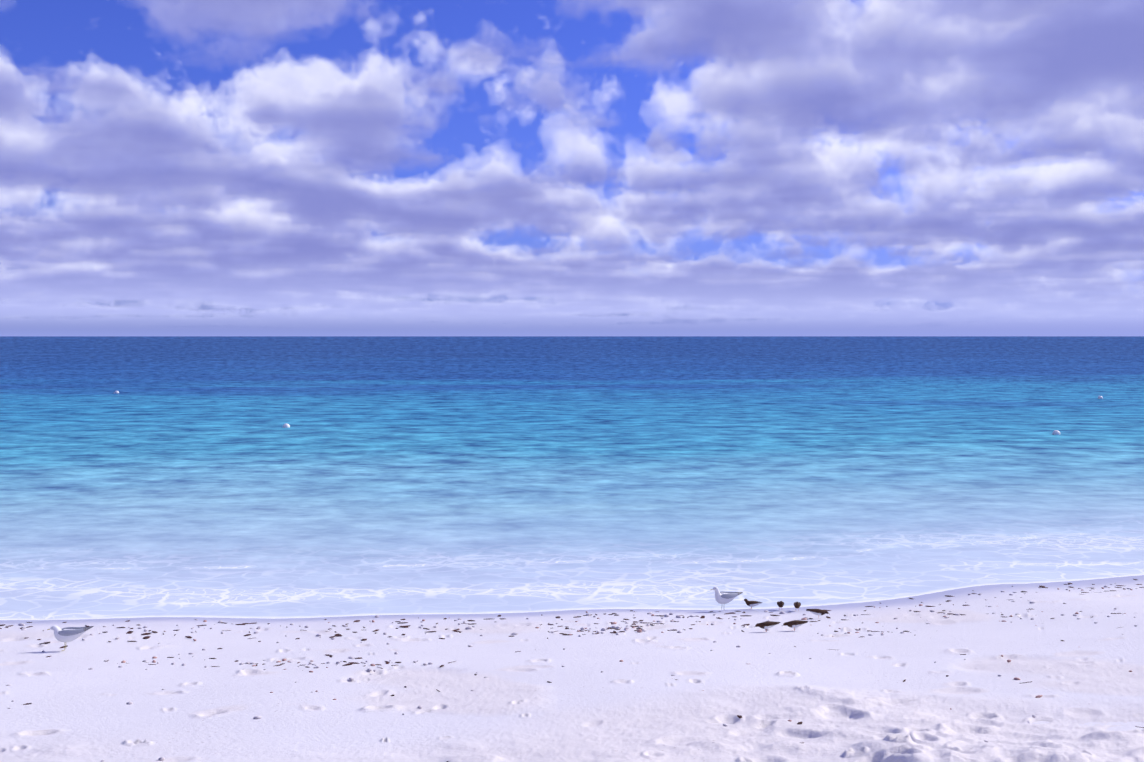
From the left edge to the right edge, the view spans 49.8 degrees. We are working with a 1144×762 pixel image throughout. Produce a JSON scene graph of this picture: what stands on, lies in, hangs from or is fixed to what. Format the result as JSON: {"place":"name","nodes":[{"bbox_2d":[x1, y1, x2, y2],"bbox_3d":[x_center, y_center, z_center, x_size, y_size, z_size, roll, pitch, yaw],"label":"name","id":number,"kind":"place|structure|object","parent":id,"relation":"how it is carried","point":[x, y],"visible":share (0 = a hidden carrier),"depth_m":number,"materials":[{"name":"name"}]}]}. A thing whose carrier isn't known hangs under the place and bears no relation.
{"place":"outdoors","nodes":[
{"label":"outdoors","id":0,"kind":"place"},
{"bbox_2d":[0,336,1143,619],"bbox_3d":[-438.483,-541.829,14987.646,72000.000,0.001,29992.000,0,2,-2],"label":"sea water","id":1,"kind":"structure","parent":0,"point":[184,476],"depth_m":32.03,"materials":[{"name":"blue liquid"}]},
{"bbox_2d":[1052,430,1059,434],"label":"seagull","id":2,"kind":"object","parent":1,"relation":"on","point":[1056,432],"visible":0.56,"depth_m":44.01,"materials":[{"name":"white plastic"}]},
{"bbox_2d":[0,575,1143,761],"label":"beach sand","id":3,"kind":"structure","parent":0,"point":[851,696],"depth_m":9.36,"materials":[{"name":"white sand"}]},
{"bbox_2d":[47,625,93,650],"bbox_3d":[-4.862,2.489,11.933,0.432,0.252,0.142,0,2,-10],"label":"gull","id":4,"kind":"object","parent":3,"relation":"on","point":[67,634],"visible":1,"depth_m":11.89,"materials":[{"name":"white"}]},
{"bbox_2d":[0,579,1143,761],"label":"beach debris","id":5,"kind":"object","parent":3,"relation":"on","point":[640,629],"visible":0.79,"depth_m":13.41,"materials":[{"name":"brown"}]},
{"bbox_2d":[711,586,742,611],"bbox_3d":[1.957,2.752,15.599,0.482,0.329,0.157,-1,2,-25],"label":"gull","id":6,"kind":"object","parent":3,"relation":"on","point":[723,597],"visible":1,"depth_m":15.52,"materials":[{"name":"white"}]},
{"bbox_2d":[742,599,762,608],"bbox_3d":[2.323,2.868,15.840,0.274,0.140,0.093,0,2,-4],"label":"sandpiper","id":7,"kind":"object","parent":3,"relation":"on","point":[751,604],"visible":1,"depth_m":15.82,"materials":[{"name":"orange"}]},
{"bbox_2d":[755,621,779,631],"bbox_3d":[2.072,2.615,13.085,0.289,0.113,0.093,0,2,-2],"label":"sandpiper","id":8,"kind":"object","parent":3,"relation":"on","point":[766,625],"visible":1,"depth_m":13.06,"materials":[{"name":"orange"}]},
{"bbox_2d":[777,601,783,608],"bbox_3d":[2.651,2.844,15.656,0.090,0.136,0.266,0,2,3],"label":"sandpiper","id":9,"kind":"object","parent":3,"relation":"on","point":[780,604],"visible":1,"depth_m":15.59,"materials":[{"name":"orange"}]},
{"bbox_2d":[782,620,807,630],"bbox_3d":[2.386,2.619,13.167,0.289,0.113,0.093,0,2,0],"label":"sandpiper","id":10,"kind":"object","parent":3,"relation":"on","point":[794,624],"visible":1,"depth_m":13.14,"materials":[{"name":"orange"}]},
{"bbox_2d":[794,602,800,610],"bbox_3d":[2.831,2.821,15.466,0.090,0.136,0.266,0,2,13],"label":"sandpiper","id":11,"kind":"object","parent":3,"relation":"on","point":[797,604],"visible":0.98,"depth_m":15.40,"materials":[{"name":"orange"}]},
{"bbox_2d":[806,609,828,616],"bbox_3d":[2.891,2.736,14.470,0.281,0.110,0.090,0,2,10],"label":"sandpiper","id":12,"kind":"object","parent":3,"relation":"on","point":[818,612],"visible":1,"depth_m":14.44,"materials":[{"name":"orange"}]},
{"bbox_2d":[0,0,1143,335],"label":"sky","id":13,"kind":"structure","parent":0,"point":[168,167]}
]}

